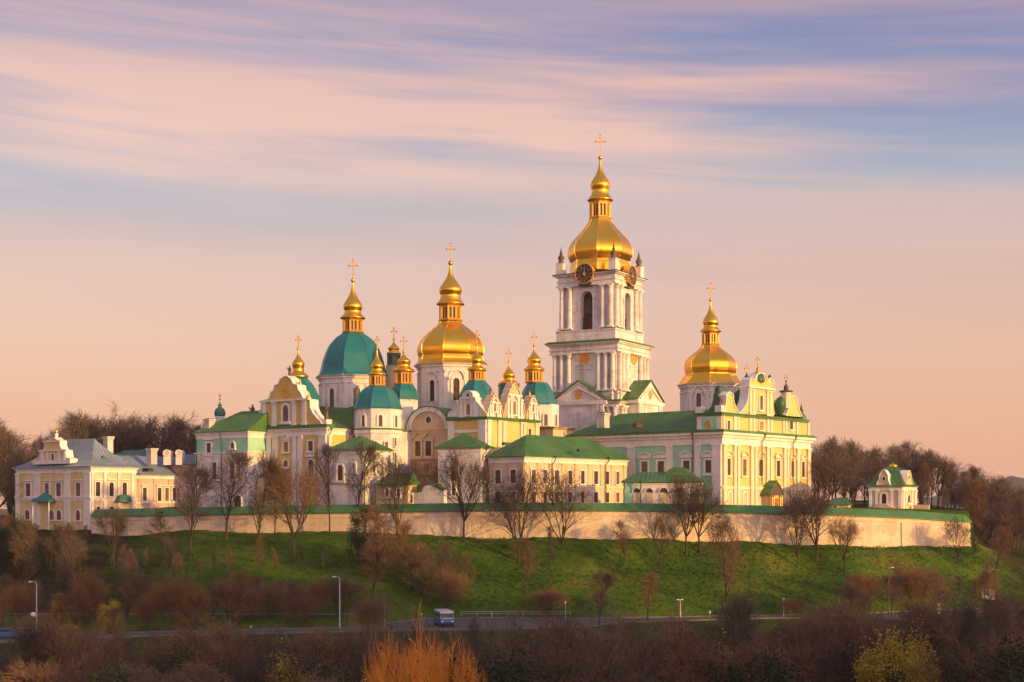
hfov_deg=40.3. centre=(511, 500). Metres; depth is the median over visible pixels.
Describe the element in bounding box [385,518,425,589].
bare tree
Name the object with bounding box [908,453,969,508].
bare tree
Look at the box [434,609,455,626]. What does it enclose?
bus
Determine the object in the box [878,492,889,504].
window
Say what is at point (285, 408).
window
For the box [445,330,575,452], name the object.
yellow gabled church
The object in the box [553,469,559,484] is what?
window
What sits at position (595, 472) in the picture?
window
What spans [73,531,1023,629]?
grass tussocks
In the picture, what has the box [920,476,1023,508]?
hill
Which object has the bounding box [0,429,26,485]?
bare tree
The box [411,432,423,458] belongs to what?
window
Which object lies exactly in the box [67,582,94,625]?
scrub bush
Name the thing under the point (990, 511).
bare tree
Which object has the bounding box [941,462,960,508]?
bare tree
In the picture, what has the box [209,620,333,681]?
bare tree
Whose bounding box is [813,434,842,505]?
bare tree
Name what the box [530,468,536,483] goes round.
window
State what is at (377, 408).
white apse tower
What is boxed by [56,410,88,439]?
bare tree
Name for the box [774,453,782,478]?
window
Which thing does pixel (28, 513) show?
window
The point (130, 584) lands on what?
bare tree
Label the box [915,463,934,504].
bare tree
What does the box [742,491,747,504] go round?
window
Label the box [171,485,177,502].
window
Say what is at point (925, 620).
bare tree
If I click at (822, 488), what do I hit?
bare tree
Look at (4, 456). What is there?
bare tree
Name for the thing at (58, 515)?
window
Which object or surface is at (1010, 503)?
bare tree
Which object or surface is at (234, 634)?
bare tree
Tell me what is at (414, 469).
window
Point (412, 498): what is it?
window
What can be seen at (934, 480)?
bare tree
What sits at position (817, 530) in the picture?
bare tree
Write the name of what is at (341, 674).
budding shrub
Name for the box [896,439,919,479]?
bare tree
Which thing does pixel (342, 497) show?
white annex
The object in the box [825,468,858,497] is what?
bare tree
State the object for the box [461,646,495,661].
bare tree
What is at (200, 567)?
bare tree
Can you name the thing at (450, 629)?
kerb
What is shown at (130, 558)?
bare tree
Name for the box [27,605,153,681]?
bush
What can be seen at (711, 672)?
budding shrub
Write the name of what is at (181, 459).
pale gatehouse
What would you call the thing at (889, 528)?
perimeter wall
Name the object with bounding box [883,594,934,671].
bare tree
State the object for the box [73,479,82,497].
window
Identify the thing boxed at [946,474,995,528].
bare tree
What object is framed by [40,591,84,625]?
bare tree
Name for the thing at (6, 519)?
bare tree
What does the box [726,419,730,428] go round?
window
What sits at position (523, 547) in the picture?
bare tree
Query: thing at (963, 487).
bare tree
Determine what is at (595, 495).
window
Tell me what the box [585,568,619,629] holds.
bare tree
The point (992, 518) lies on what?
bare tree
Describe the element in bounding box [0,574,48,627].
bare tree
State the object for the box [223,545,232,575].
bare sapling
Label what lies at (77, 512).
window
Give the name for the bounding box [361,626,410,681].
orange bush
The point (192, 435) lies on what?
bare tree
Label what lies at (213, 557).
bare sapling
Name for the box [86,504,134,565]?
bare tree
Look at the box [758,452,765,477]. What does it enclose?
window
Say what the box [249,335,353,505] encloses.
gabled ochre church
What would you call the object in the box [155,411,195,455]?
bare tree
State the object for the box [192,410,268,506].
mint house
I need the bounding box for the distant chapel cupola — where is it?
[214,394,225,421]
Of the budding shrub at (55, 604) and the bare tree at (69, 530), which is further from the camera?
the bare tree at (69, 530)
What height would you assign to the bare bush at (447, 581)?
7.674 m
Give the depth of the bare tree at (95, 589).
208.56 m
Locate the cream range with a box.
[485,435,630,502]
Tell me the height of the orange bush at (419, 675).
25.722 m
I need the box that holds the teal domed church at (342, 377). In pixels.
[316,259,389,414]
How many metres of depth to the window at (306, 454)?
290.57 m
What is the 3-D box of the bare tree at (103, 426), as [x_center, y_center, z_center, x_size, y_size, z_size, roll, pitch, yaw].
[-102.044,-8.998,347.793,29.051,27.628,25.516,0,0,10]
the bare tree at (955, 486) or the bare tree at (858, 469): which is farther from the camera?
the bare tree at (955, 486)
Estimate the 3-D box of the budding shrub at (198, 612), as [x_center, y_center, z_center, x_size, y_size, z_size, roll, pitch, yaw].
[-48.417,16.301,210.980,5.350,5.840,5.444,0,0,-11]
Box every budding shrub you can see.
[51,590,65,625]
[55,623,84,643]
[85,645,137,681]
[97,598,125,633]
[149,632,238,681]
[176,600,209,625]
[275,646,337,681]
[295,651,358,681]
[306,639,395,681]
[427,628,555,681]
[435,633,499,681]
[673,628,750,681]
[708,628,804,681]
[823,629,857,681]
[875,630,937,681]
[933,622,1023,681]
[977,611,1023,681]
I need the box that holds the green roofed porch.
[373,472,419,503]
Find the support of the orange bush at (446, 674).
on the hillside
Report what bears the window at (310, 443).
in the gabled ochre church at (303, 424)
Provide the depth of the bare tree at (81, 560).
257.59 m
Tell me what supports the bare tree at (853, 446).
on the hillside
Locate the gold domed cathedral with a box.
[386,242,487,490]
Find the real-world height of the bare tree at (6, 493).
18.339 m
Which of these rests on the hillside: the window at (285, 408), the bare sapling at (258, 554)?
the bare sapling at (258, 554)
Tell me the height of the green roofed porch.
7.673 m
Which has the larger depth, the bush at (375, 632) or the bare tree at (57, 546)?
the bare tree at (57, 546)
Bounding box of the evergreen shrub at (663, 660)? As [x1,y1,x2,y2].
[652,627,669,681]
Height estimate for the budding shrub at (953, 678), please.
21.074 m
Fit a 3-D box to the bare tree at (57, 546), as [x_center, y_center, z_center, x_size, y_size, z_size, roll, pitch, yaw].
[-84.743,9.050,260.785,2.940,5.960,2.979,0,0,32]
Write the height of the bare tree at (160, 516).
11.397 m
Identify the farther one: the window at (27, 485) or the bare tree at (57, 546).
the window at (27, 485)
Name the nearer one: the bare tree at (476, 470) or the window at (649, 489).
the bare tree at (476, 470)
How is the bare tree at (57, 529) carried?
on the hillside
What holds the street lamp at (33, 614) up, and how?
on the hillside
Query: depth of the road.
219.89 m
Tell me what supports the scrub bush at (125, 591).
on the hillside
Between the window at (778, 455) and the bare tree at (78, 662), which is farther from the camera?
the window at (778, 455)
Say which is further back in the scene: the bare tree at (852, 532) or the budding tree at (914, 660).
the bare tree at (852, 532)
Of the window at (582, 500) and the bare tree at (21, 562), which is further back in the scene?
the window at (582, 500)
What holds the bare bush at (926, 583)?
on the hillside
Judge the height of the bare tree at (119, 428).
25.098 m
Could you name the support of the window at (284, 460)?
in the gabled ochre church at (303, 424)
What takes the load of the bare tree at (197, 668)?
on the hillside
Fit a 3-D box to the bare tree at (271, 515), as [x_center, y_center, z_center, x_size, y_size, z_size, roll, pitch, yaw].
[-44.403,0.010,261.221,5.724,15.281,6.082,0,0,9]
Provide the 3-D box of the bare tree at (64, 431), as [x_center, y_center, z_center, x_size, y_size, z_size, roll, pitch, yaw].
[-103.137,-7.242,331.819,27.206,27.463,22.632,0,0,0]
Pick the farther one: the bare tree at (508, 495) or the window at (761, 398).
the window at (761, 398)
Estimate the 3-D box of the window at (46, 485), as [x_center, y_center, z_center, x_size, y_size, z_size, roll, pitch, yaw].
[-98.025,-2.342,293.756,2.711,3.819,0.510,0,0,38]
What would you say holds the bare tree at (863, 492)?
on the hillside
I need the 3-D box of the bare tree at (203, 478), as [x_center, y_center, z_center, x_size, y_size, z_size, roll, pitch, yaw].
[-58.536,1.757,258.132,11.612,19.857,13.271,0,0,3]
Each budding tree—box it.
[260,637,320,681]
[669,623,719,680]
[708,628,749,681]
[849,612,914,681]
[897,618,946,681]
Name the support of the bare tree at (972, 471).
on the hillside
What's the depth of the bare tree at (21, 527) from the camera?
247.55 m
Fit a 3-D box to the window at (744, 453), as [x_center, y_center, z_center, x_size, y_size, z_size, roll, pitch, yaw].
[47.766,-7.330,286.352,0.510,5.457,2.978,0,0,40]
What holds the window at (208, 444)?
in the mint house
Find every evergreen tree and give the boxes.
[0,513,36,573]
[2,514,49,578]
[342,500,380,565]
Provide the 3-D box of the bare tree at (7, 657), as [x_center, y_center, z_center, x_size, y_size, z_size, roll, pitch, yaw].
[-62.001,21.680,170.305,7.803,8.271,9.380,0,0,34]
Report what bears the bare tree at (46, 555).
on the hillside
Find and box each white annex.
[329,435,394,504]
[434,433,494,502]
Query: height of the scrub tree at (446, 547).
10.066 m
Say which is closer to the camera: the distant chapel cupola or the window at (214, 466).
the window at (214, 466)
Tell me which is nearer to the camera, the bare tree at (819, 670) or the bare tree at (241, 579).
the bare tree at (819, 670)
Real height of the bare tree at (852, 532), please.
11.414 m
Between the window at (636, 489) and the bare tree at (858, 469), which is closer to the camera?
the window at (636, 489)
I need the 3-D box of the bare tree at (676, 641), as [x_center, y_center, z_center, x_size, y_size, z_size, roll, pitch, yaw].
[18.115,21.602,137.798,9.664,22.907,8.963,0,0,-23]
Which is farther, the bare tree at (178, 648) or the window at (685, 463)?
the window at (685, 463)
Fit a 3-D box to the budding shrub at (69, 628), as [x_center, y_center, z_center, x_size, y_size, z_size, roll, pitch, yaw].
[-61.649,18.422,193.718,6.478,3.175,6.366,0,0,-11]
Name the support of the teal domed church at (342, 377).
on the hillside
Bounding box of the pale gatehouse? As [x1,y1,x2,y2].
[163,449,194,506]
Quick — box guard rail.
[461,611,570,616]
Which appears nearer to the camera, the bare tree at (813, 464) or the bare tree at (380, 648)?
the bare tree at (380, 648)
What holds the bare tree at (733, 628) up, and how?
on the hillside
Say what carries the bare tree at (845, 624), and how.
on the hillside
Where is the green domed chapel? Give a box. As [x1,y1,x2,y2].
[866,463,929,508]
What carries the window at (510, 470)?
in the cream range
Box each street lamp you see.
[28,581,36,622]
[333,576,340,628]
[888,567,893,614]
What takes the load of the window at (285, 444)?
in the gabled ochre church at (303, 424)
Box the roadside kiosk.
[981,587,994,599]
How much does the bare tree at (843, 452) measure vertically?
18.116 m
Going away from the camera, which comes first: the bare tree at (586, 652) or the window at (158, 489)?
the bare tree at (586, 652)
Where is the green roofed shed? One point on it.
(840, 502)
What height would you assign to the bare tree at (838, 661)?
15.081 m
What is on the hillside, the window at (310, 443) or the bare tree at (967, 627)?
the bare tree at (967, 627)
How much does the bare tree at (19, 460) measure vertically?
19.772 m
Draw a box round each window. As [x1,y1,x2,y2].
[23,480,32,497]
[24,509,30,520]
[42,480,50,494]
[47,509,54,520]
[50,453,54,459]
[53,480,62,497]
[54,509,62,520]
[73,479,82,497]
[74,509,81,521]
[94,479,102,497]
[107,479,116,497]
[121,479,129,494]
[141,485,148,502]
[156,485,163,502]
[163,485,170,502]
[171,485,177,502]
[203,439,213,455]
[211,461,217,480]
[227,463,235,480]
[228,441,235,449]
[232,494,242,506]
[279,403,290,424]
[280,433,290,453]
[282,458,289,468]
[304,451,316,478]
[305,440,314,452]
[334,463,345,482]
[350,462,357,473]
[410,493,413,503]
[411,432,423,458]
[411,468,418,485]
[421,431,435,458]
[422,463,431,474]
[425,415,431,423]
[433,464,437,474]
[447,457,457,482]
[449,483,456,497]
[464,402,470,415]
[481,457,488,482]
[492,397,497,412]
[494,469,501,484]
[508,468,516,484]
[512,396,518,416]
[530,398,535,412]
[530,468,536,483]
[541,469,547,484]
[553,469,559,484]
[567,469,573,484]
[567,491,572,502]
[579,470,585,484]
[579,491,584,502]
[592,470,599,485]
[593,491,598,502]
[604,470,610,485]
[606,491,609,502]
[614,471,620,485]
[615,491,619,502]
[632,487,639,491]
[637,452,651,471]
[645,487,653,491]
[653,452,666,471]
[659,487,667,491]
[679,451,691,471]
[701,451,714,475]
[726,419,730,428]
[726,451,733,476]
[727,491,732,504]
[740,451,748,477]
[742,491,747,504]
[758,394,764,411]
[758,420,764,431]
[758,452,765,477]
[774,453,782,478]
[788,421,794,430]
[789,454,796,478]
[800,454,806,478]
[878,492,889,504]
[907,493,911,504]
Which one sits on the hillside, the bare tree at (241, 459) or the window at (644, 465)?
the bare tree at (241, 459)
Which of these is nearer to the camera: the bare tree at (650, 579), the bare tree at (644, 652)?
the bare tree at (644, 652)
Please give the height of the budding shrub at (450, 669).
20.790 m
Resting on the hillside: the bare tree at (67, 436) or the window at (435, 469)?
the bare tree at (67, 436)
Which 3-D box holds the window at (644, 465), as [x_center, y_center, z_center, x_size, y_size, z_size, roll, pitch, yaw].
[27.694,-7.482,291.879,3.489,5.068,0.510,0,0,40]
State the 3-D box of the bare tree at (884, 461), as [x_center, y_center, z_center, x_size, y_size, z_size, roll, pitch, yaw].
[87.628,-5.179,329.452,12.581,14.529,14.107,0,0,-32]
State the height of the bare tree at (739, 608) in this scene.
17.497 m
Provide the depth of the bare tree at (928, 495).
328.19 m
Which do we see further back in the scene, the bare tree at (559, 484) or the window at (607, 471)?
the window at (607, 471)
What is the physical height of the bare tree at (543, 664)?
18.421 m
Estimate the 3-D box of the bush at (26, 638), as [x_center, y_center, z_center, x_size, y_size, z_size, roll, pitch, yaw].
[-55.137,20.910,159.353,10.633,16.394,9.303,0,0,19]
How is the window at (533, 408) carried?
in the yellow gabled church at (481, 411)
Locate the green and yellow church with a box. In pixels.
[565,283,816,505]
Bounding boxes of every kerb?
[0,617,932,642]
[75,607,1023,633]
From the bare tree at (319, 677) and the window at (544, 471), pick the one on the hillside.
the bare tree at (319, 677)
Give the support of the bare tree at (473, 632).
on the hillside
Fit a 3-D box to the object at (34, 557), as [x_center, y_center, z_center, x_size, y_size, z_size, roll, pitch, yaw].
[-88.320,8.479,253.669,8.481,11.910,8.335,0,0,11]
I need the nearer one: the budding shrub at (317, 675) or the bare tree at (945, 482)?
the budding shrub at (317, 675)
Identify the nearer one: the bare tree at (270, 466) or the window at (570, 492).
the bare tree at (270, 466)
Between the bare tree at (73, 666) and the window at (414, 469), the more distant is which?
the window at (414, 469)
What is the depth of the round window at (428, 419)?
294.93 m
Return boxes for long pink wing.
[116,448,178,507]
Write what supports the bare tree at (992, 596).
on the hillside
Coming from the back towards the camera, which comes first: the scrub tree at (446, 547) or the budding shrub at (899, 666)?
the scrub tree at (446, 547)
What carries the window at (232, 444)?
in the mint house
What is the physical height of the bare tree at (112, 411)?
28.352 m
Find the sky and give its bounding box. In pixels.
[0,0,1023,508]
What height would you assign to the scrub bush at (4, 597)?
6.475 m
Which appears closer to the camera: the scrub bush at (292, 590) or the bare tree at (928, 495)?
the scrub bush at (292, 590)
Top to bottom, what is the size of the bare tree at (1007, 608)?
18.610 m
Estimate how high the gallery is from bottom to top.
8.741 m
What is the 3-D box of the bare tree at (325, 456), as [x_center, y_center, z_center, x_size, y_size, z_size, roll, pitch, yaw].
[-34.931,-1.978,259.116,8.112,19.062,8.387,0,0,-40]
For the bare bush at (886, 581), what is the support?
on the hillside
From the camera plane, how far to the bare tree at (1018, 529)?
300.52 m
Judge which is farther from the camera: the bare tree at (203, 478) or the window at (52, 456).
the window at (52, 456)
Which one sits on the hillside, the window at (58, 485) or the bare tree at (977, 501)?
the bare tree at (977, 501)
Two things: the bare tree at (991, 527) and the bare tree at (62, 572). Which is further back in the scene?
the bare tree at (991, 527)
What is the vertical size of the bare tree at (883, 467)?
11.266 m
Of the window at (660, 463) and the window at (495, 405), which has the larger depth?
the window at (660, 463)
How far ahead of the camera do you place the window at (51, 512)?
292.70 m
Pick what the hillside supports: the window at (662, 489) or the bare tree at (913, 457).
the bare tree at (913, 457)
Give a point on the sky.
(190, 190)
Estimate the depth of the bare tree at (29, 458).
302.17 m
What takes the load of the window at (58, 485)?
in the corner pavilion
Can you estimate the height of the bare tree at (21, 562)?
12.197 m
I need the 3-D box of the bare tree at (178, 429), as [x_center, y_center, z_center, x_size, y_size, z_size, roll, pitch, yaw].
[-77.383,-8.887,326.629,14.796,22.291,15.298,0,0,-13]
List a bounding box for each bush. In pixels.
[0,574,15,610]
[0,594,13,627]
[0,615,75,678]
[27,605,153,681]
[31,579,44,611]
[44,590,78,614]
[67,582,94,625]
[90,598,101,624]
[113,569,155,602]
[113,610,268,681]
[121,579,133,611]
[140,566,213,629]
[201,588,214,623]
[205,584,219,616]
[208,574,254,616]
[222,582,257,606]
[248,575,266,613]
[249,602,381,681]
[257,580,292,612]
[278,582,302,609]
[293,577,331,618]
[319,572,370,616]
[320,615,420,681]
[346,591,399,630]
[361,599,450,681]
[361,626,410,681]
[422,565,479,607]
[422,627,486,681]
[520,586,577,616]
[774,597,808,615]
[835,580,873,615]
[843,570,885,601]
[876,569,914,605]
[880,561,963,618]
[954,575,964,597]
[966,600,1023,680]
[967,565,1003,606]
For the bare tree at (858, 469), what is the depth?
319.28 m
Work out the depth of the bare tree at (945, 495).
306.70 m
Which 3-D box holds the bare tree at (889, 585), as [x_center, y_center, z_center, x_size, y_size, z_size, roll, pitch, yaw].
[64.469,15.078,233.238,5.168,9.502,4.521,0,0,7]
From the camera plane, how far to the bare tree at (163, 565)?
245.17 m
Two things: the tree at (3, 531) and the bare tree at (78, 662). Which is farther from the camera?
the tree at (3, 531)
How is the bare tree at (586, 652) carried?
on the hillside
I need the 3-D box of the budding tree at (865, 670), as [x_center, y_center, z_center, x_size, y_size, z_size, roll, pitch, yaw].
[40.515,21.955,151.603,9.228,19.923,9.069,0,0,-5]
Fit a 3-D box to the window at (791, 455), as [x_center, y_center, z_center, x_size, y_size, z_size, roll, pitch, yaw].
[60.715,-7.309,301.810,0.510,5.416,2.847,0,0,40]
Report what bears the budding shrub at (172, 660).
on the hillside
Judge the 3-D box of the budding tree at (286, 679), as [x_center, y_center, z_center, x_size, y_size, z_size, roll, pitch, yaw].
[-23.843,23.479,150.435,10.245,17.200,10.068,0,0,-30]
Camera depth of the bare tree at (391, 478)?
258.45 m
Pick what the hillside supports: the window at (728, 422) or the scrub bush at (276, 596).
the scrub bush at (276, 596)
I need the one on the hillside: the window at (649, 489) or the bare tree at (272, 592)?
the bare tree at (272, 592)
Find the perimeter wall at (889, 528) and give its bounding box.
[91,502,971,546]
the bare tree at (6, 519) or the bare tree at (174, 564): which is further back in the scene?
the bare tree at (6, 519)
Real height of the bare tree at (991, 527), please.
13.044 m
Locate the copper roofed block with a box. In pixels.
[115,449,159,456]
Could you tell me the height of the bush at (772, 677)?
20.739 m
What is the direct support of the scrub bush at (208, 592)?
on the hillside
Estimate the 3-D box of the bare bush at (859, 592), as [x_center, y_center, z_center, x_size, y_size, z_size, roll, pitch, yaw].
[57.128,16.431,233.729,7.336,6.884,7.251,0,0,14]
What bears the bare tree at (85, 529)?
on the hillside
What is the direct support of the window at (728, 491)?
in the green and yellow church
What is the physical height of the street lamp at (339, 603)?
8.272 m
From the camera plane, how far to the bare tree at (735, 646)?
180.70 m
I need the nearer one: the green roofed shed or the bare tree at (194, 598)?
the bare tree at (194, 598)
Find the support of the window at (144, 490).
in the long pink wing
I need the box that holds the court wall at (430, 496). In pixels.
[410,483,447,503]
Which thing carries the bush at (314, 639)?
on the hillside
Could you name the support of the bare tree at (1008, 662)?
on the hillside
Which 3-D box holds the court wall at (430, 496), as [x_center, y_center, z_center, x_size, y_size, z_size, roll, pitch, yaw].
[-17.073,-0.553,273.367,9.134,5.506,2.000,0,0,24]
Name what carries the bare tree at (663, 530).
on the hillside
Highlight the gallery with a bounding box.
[621,467,705,503]
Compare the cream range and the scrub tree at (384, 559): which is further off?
the cream range
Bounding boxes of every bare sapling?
[125,547,133,570]
[142,547,148,575]
[161,538,177,567]
[173,553,183,575]
[211,552,216,567]
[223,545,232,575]
[254,536,266,573]
[270,548,279,568]
[320,546,328,566]
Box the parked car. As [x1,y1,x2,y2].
[0,627,17,637]
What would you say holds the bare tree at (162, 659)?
on the hillside
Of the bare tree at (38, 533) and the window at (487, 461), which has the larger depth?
the window at (487, 461)
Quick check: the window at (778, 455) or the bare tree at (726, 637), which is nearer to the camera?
the bare tree at (726, 637)
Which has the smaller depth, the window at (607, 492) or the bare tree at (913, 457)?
the window at (607, 492)
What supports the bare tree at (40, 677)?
on the hillside
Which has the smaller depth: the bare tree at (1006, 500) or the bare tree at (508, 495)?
the bare tree at (508, 495)
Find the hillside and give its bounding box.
[0,500,1023,681]
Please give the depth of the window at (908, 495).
289.58 m
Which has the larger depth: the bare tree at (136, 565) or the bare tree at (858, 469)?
the bare tree at (858, 469)
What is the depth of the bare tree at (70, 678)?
141.45 m
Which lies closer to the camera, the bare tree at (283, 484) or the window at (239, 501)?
the bare tree at (283, 484)
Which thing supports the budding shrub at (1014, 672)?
on the hillside
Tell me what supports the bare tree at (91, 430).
on the hillside
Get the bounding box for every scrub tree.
[355,534,410,581]
[389,548,453,596]
[396,542,436,571]
[432,541,458,596]
[457,552,476,592]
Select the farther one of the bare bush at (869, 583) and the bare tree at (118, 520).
the bare tree at (118, 520)
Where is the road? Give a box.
[0,608,1023,640]
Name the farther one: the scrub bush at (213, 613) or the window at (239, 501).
the window at (239, 501)
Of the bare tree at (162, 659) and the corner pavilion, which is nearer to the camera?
the bare tree at (162, 659)
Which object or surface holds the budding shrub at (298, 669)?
on the hillside
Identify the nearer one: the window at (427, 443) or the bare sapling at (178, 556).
the bare sapling at (178, 556)
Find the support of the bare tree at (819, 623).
on the hillside
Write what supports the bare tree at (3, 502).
on the hillside
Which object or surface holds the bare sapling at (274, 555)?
on the hillside
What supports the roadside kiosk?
on the hillside
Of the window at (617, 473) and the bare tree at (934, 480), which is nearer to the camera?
the window at (617, 473)
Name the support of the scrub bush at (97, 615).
on the hillside
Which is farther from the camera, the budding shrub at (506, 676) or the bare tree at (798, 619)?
the bare tree at (798, 619)
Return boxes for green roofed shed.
[826,497,855,507]
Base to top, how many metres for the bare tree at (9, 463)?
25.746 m
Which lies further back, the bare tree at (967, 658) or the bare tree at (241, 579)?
the bare tree at (241, 579)
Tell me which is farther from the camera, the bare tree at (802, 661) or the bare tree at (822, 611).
the bare tree at (822, 611)
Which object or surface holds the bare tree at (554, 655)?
on the hillside
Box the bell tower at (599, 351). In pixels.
[544,134,664,431]
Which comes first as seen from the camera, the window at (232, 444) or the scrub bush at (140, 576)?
the scrub bush at (140, 576)
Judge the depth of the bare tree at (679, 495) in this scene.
252.94 m
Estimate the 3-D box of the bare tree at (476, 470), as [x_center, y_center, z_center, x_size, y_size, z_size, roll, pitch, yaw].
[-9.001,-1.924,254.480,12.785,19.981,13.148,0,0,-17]
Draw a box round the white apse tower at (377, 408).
[352,336,411,472]
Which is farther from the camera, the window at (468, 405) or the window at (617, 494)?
the window at (617, 494)
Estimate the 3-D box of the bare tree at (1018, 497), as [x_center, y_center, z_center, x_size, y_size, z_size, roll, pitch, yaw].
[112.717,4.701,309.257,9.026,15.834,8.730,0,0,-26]
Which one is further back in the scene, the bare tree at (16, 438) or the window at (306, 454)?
the bare tree at (16, 438)
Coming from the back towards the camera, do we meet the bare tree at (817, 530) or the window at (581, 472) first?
the window at (581, 472)
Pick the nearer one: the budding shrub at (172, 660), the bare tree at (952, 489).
the budding shrub at (172, 660)
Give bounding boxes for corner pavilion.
[11,428,140,529]
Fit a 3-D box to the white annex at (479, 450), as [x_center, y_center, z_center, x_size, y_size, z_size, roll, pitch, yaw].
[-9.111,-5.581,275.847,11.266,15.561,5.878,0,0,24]
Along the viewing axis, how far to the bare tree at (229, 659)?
167.66 m
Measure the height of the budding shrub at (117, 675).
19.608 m
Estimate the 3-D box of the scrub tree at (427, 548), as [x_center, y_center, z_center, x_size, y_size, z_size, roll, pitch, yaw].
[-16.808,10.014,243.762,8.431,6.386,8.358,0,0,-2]
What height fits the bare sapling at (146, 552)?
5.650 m
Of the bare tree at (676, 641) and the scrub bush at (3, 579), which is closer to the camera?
the bare tree at (676, 641)
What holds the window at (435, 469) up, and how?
in the gold domed cathedral
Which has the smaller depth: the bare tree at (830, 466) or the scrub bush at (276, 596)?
the scrub bush at (276, 596)
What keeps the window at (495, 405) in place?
in the yellow gabled church at (481, 411)
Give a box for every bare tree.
[0,416,14,522]
[0,421,44,490]
[0,422,26,520]
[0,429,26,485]
[0,446,14,506]
[0,452,24,523]
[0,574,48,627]
[0,646,19,667]
[0,650,55,681]
[0,657,86,681]
[0,661,89,681]
[1,444,29,518]
[1,512,13,541]
[2,426,32,452]
[2,607,84,661]
[3,428,93,481]
[3,641,139,681]
[8,515,37,582]
[8,521,38,582]
[11,638,65,680]
[13,450,37,497]
[26,433,48,454]
[28,412,119,456]
[29,650,104,681]
[30,523,46,564]
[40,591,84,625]
[43,522,69,564]
[45,543,52,561]
[53,409,90,438]
[53,535,64,557]
[55,550,74,587]
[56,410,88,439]
[56,534,84,586]
[58,432,82,439]
[58,521,87,578]
[64,565,109,627]
[65,411,119,444]
[68,414,143,449]
[78,544,88,565]
[80,524,88,546]
[80,540,88,566]
[84,656,167,681]
[86,400,200,454]
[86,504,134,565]
[95,414,145,453]
[98,419,160,451]
[102,606,129,649]
[107,410,195,456]
[116,543,129,580]
[118,578,145,618]
[123,550,140,576]
[127,595,166,630]
[129,609,244,678]
[133,557,139,574]
[143,507,182,564]
[145,649,193,678]
[153,418,199,456]
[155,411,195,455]
[159,561,167,578]
[165,459,224,560]
[167,423,203,456]
[167,582,216,629]
[170,555,178,581]
[175,650,235,681]
[191,642,278,680]
[197,559,203,577]
[204,447,261,538]
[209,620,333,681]
[220,569,256,624]
[222,620,246,681]
[227,647,351,681]
[242,444,290,562]
[243,576,296,620]
[259,458,329,561]
[259,470,284,538]
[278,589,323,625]
[293,662,347,681]
[305,440,345,535]
[317,605,502,681]
[341,438,386,507]
[355,500,406,602]
[357,450,427,533]
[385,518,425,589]
[396,618,436,681]
[427,439,500,541]
[427,603,635,681]
[451,589,685,681]
[454,649,495,675]
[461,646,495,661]
[467,616,483,657]
[479,643,550,680]
[480,452,563,562]
[492,652,577,681]
[506,535,540,591]
[512,642,585,681]
[523,459,602,550]
[543,525,555,570]
[563,598,718,681]
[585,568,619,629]
[608,638,718,680]
[611,520,634,561]
[634,570,666,619]
[636,614,734,681]
[643,511,680,564]
[652,472,722,554]
[653,607,717,681]
[671,478,730,553]
[694,629,804,681]
[698,589,775,681]
[699,515,752,604]
[700,631,793,666]
[707,604,758,645]
[708,630,751,656]
[709,616,862,681]
[758,592,909,681]
[758,638,833,681]
[762,598,934,680]
[762,605,837,645]
[769,478,833,567]
[782,483,839,562]
[794,619,854,680]
[806,447,854,499]
[811,441,831,503]
[811,455,826,495]
[811,461,829,502]
[812,605,833,620]
[812,634,860,681]
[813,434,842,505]
[816,435,863,497]
[820,451,882,500]
[824,516,864,572]
[825,442,847,495]
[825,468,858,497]
[838,436,862,497]
[838,439,865,500]
[847,447,869,502]
[848,621,893,681]
[853,448,875,504]
[857,452,903,489]
[858,604,981,681]
[865,446,888,481]
[867,442,941,483]
[874,462,894,471]
[883,442,912,469]
[883,564,909,614]
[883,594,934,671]
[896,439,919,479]
[896,583,1023,670]
[896,601,958,681]
[898,621,1023,681]
[899,616,938,660]
[903,447,931,498]
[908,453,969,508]
[911,448,937,504]
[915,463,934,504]
[920,473,935,504]
[924,449,941,507]
[931,591,994,681]
[936,461,956,508]
[938,489,945,507]
[939,472,959,508]
[939,488,950,508]
[940,516,975,563]
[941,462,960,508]
[945,472,1016,539]
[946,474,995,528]
[947,579,1023,650]
[950,473,1002,531]
[953,470,967,508]
[956,477,984,510]
[957,475,993,544]
[958,464,987,509]
[961,483,991,527]
[966,525,984,563]
[966,640,1023,681]
[971,498,1006,542]
[971,592,1023,653]
[973,502,997,544]
[983,525,1019,577]
[987,492,997,542]
[988,480,1017,552]
[988,482,1009,544]
[989,481,1023,548]
[994,512,1023,550]
[1003,490,1023,529]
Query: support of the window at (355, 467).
in the white annex at (342, 497)
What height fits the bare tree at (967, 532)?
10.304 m
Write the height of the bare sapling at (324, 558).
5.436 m
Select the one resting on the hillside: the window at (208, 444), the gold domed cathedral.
the gold domed cathedral
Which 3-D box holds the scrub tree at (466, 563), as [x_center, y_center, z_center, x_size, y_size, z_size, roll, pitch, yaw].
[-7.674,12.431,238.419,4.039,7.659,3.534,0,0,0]
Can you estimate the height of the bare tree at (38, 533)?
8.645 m
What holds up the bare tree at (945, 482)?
on the hillside
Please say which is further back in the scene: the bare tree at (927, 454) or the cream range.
the bare tree at (927, 454)
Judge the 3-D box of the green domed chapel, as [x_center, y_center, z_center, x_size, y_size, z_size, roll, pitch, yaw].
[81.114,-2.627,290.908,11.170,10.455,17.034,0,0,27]
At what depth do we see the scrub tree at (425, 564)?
235.32 m
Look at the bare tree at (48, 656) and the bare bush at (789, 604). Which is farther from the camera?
the bare bush at (789, 604)
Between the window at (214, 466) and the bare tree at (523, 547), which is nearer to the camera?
the bare tree at (523, 547)

